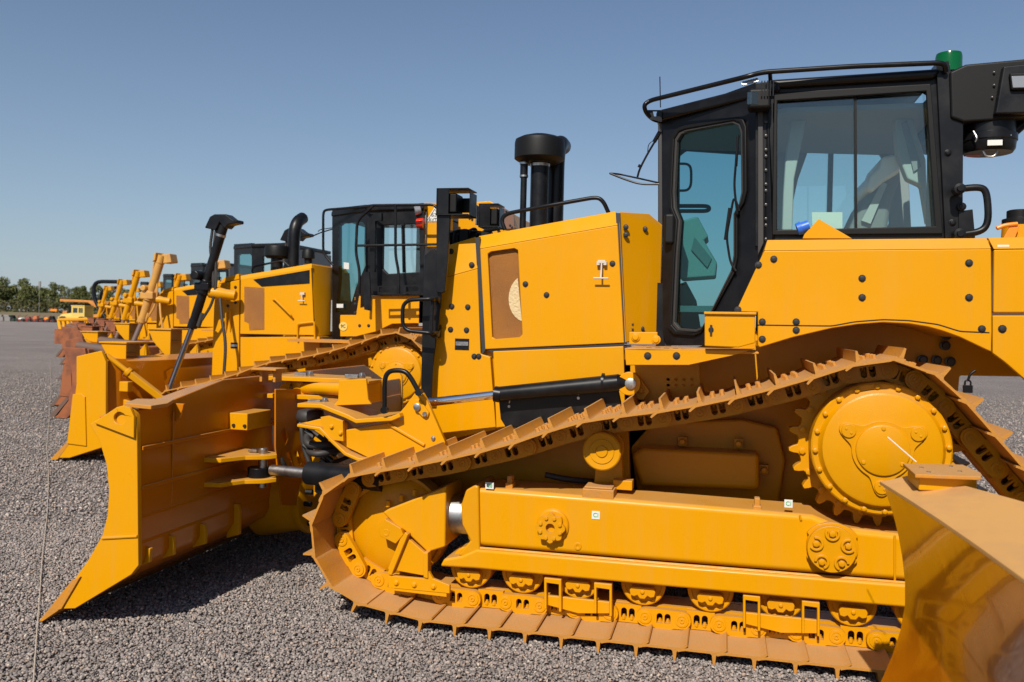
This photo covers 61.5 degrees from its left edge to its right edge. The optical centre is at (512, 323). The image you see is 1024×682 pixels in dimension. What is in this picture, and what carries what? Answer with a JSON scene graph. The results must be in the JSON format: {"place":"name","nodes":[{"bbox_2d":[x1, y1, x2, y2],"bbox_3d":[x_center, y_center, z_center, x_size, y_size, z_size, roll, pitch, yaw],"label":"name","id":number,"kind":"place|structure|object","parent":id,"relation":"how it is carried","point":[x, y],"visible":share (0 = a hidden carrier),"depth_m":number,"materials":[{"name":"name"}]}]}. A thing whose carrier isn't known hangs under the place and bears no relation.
{"place":"outdoors","nodes":[
{"label":"outdoors","id":0,"kind":"place"},
{"bbox_2d":[15,314,27,321],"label":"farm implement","id":1,"kind":"object","parent":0,"point":[20,319],"visible":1,"depth_m":149.52,"materials":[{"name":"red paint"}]},
{"bbox_2d":[0,310,755,330],"bbox_3d":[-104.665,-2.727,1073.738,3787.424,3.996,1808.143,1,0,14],"label":"field","id":2,"kind":"structure","parent":0,"point":[32,314],"depth_m":218.00,"materials":[{"name":"green plant"}]},
{"bbox_2d":[0,279,11,300],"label":"tree","id":3,"kind":"object","parent":2,"relation":"on","point":[4,295],"visible":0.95,"depth_m":249.69,"materials":[{"name":"green plant"}]},
{"bbox_2d":[0,279,27,308],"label":"tree","id":4,"kind":"object","parent":2,"relation":"on","point":[16,295],"visible":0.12,"depth_m":260.86,"materials":[{"name":"green plant"}]},
{"bbox_2d":[0,276,30,307],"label":"tree","id":5,"kind":"object","parent":2,"relation":"on","point":[13,289],"visible":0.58,"depth_m":254.89,"materials":[{"name":"green plant"}]},
{"bbox_2d":[10,285,48,309],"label":"tree","id":6,"kind":"object","parent":2,"relation":"on","point":[26,293],"visible":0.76,"depth_m":249.70,"materials":[{"name":"green plant"}]},
{"bbox_2d":[32,287,50,305],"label":"tree","id":7,"kind":"object","parent":2,"relation":"on","point":[34,297],"visible":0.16,"depth_m":261.01,"materials":[{"name":"green plant"}]},
{"bbox_2d":[0,299,97,313],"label":"undergrowth","id":8,"kind":"object","parent":2,"relation":"on","point":[13,308],"visible":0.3,"depth_m":240.54,"materials":[{"name":"green plant"}]},
{"bbox_2d":[38,289,66,308],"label":"tree","id":9,"kind":"object","parent":2,"relation":"on","point":[56,292],"visible":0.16,"depth_m":254.33,"materials":[{"name":"green plant"}]},
{"bbox_2d":[43,282,81,310],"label":"tree","id":10,"kind":"object","parent":2,"relation":"on","point":[51,295],"visible":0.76,"depth_m":248.84,"materials":[{"name":"green plant"}]},
{"bbox_2d":[62,286,87,305],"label":"tree","id":11,"kind":"object","parent":2,"relation":"on","point":[69,290],"visible":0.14,"depth_m":262.61,"materials":[{"name":"green plant"}]},
{"bbox_2d":[72,285,102,309],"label":"tree","id":12,"kind":"object","parent":2,"relation":"on","point":[84,292],"visible":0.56,"depth_m":253.28,"materials":[{"name":"green plant"}]},
{"bbox_2d":[89,288,114,299],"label":"tree","id":13,"kind":"object","parent":2,"relation":"on","point":[90,297],"visible":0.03,"depth_m":260.40,"materials":[{"name":"green plant"}]},
{"bbox_2d":[106,288,129,300],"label":"tree","id":14,"kind":"object","parent":2,"relation":"on","point":[110,293],"visible":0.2,"depth_m":254.04,"materials":[{"name":"green plant"}]},
{"bbox_2d":[0,321,1023,681],"bbox_3d":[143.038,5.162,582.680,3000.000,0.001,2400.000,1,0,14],"label":"ground","id":15,"kind":"structure","parent":0,"point":[26,347],"depth_m":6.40,"materials":[{"name":"grey gravel"}]},
{"bbox_2d":[3,315,11,320],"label":"concrete block","id":16,"kind":"object","parent":15,"relation":"on","point":[7,318],"depth_m":149.42,"materials":[{"name":"grey concrete"}]},
{"bbox_2d":[23,315,31,321],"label":"farm implement","id":17,"kind":"object","parent":15,"relation":"on","point":[28,319],"visible":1,"depth_m":149.56,"materials":[{"name":"red paint"}]},
{"bbox_2d":[31,315,39,321],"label":"farm implement","id":18,"kind":"object","parent":15,"relation":"on","point":[35,319],"visible":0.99,"depth_m":149.62,"materials":[{"name":"red paint"}]},
{"bbox_2d":[38,281,40,303],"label":"mast","id":19,"kind":"object","parent":15,"relation":"on","point":[39,284],"visible":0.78,"depth_m":214.95,"materials":[{"name":"grey metal"}]},
{"bbox_2d":[33,368,50,681],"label":"string","id":20,"kind":"object","parent":15,"relation":"on","point":[41,563],"visible":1,"depth_m":5.64,"materials":[{"name":"beige fabric"}]},
{"bbox_2d":[49,315,56,321],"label":"farm implement","id":21,"kind":"object","parent":15,"relation":"on","point":[52,318],"visible":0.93,"depth_m":149.68,"materials":[{"name":"red paint"}]},
{"bbox_2d":[54,318,87,343],"bbox_3d":[-24.375,0.419,48.231,2.913,1.525,0.550,1,0,14],"label":"root rake","id":22,"kind":"object","parent":15,"relation":"on","point":[58,335],"visible":0.4,"depth_m":48.23,"materials":[{"name":"yellow paint"}]},
{"bbox_2d":[58,305,93,324],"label":"wheel loader","id":23,"kind":"object","parent":15,"relation":"on","point":[86,311],"visible":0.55,"depth_m":121.18,"materials":[{"name":"yellow paint"}]},
{"bbox_2d":[55,322,100,356],"bbox_3d":[-17.043,0.666,35.617,1.221,1.379,3.620,1,0,14],"label":"old blade","id":24,"kind":"object","parent":15,"relation":"on","point":[61,353],"visible":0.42,"depth_m":33.93,"materials":[{"name":"brown metal"}]},
{"bbox_2d":[50,299,109,322],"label":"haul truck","id":25,"kind":"object","parent":15,"relation":"on","point":[90,302],"visible":0.18,"depth_m":134.23,"materials":[{"name":"orange paint"}]},
{"bbox_2d":[48,336,159,418],"bbox_3d":[-6.709,0.922,15.967,1.221,1.359,3.620,1,0,14],"label":"old blade","id":26,"kind":"object","parent":15,"relation":"on","point":[62,409],"visible":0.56,"depth_m":14.29,"materials":[{"name":"brown metal"}]},
{"bbox_2d":[92,280,138,324],"bbox_3d":[-20.059,-0.657,44.696,2.749,3.082,2.098,1,0,14],"label":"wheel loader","id":27,"kind":"object","parent":15,"relation":"on","point":[94,295],"visible":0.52,"depth_m":43.94,"materials":[{"name":"black paint"}]},
{"bbox_2d":[57,282,187,353],"bbox_3d":[-16.224,-0.212,37.527,5.233,3.169,3.716,1,0,14],"label":"bulldozer","id":28,"kind":"object","parent":15,"relation":"on","point":[102,304],"visible":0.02,"depth_m":36.96,"materials":[{"name":"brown metal"}]},
{"bbox_2d":[59,274,221,364],"bbox_3d":[-12.195,-0.116,30.027,5.233,3.169,3.716,1,0,14],"label":"bulldozer","id":29,"kind":"object","parent":15,"relation":"on","point":[115,302],"visible":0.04,"depth_m":29.45,"materials":[{"name":"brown metal"}]},
{"bbox_2d":[57,263,251,379],"bbox_3d":[-8.811,-0.036,23.527,5.233,3.169,3.716,1,0,14],"label":"bulldozer","id":30,"kind":"object","parent":15,"relation":"on","point":[130,299],"visible":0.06,"depth_m":22.98,"materials":[{"name":"yellow paint"}]},
{"bbox_2d":[50,243,330,405],"bbox_3d":[-5.581,0.041,17.127,5.233,3.169,3.716,1,0,14],"label":"bulldozer","id":31,"kind":"object","parent":15,"relation":"on","point":[175,305],"visible":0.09,"depth_m":16.59,"materials":[{"name":"yellow paint"}]},
{"bbox_2d":[50,201,528,459],"bbox_3d":[-2.457,0.075,11.355,5.233,3.250,3.716,1,0,14],"label":"bulldozer","id":32,"kind":"object","parent":15,"relation":"on","point":[258,316],"visible":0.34,"depth_m":10.63,"materials":[{"name":"yellow paint"}]},
{"bbox_2d":[39,50,1023,681],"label":"bulldozer","id":33,"kind":"object","parent":15,"relation":"on","point":[545,424],"visible":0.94,"depth_m":5.05,"materials":[{"name":"yellow paint"}]},
{"bbox_2d":[880,437,1023,681],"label":"bulldozer","id":34,"kind":"object","parent":15,"relation":"on","point":[961,537],"visible":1,"depth_m":2.87,"materials":[{"name":"paint"}]},
{"bbox_2d":[0,0,1023,327],"label":"sky","id":35,"kind":"structure","parent":0,"point":[126,126],"materials":[{"name":"blue"}]}
]}

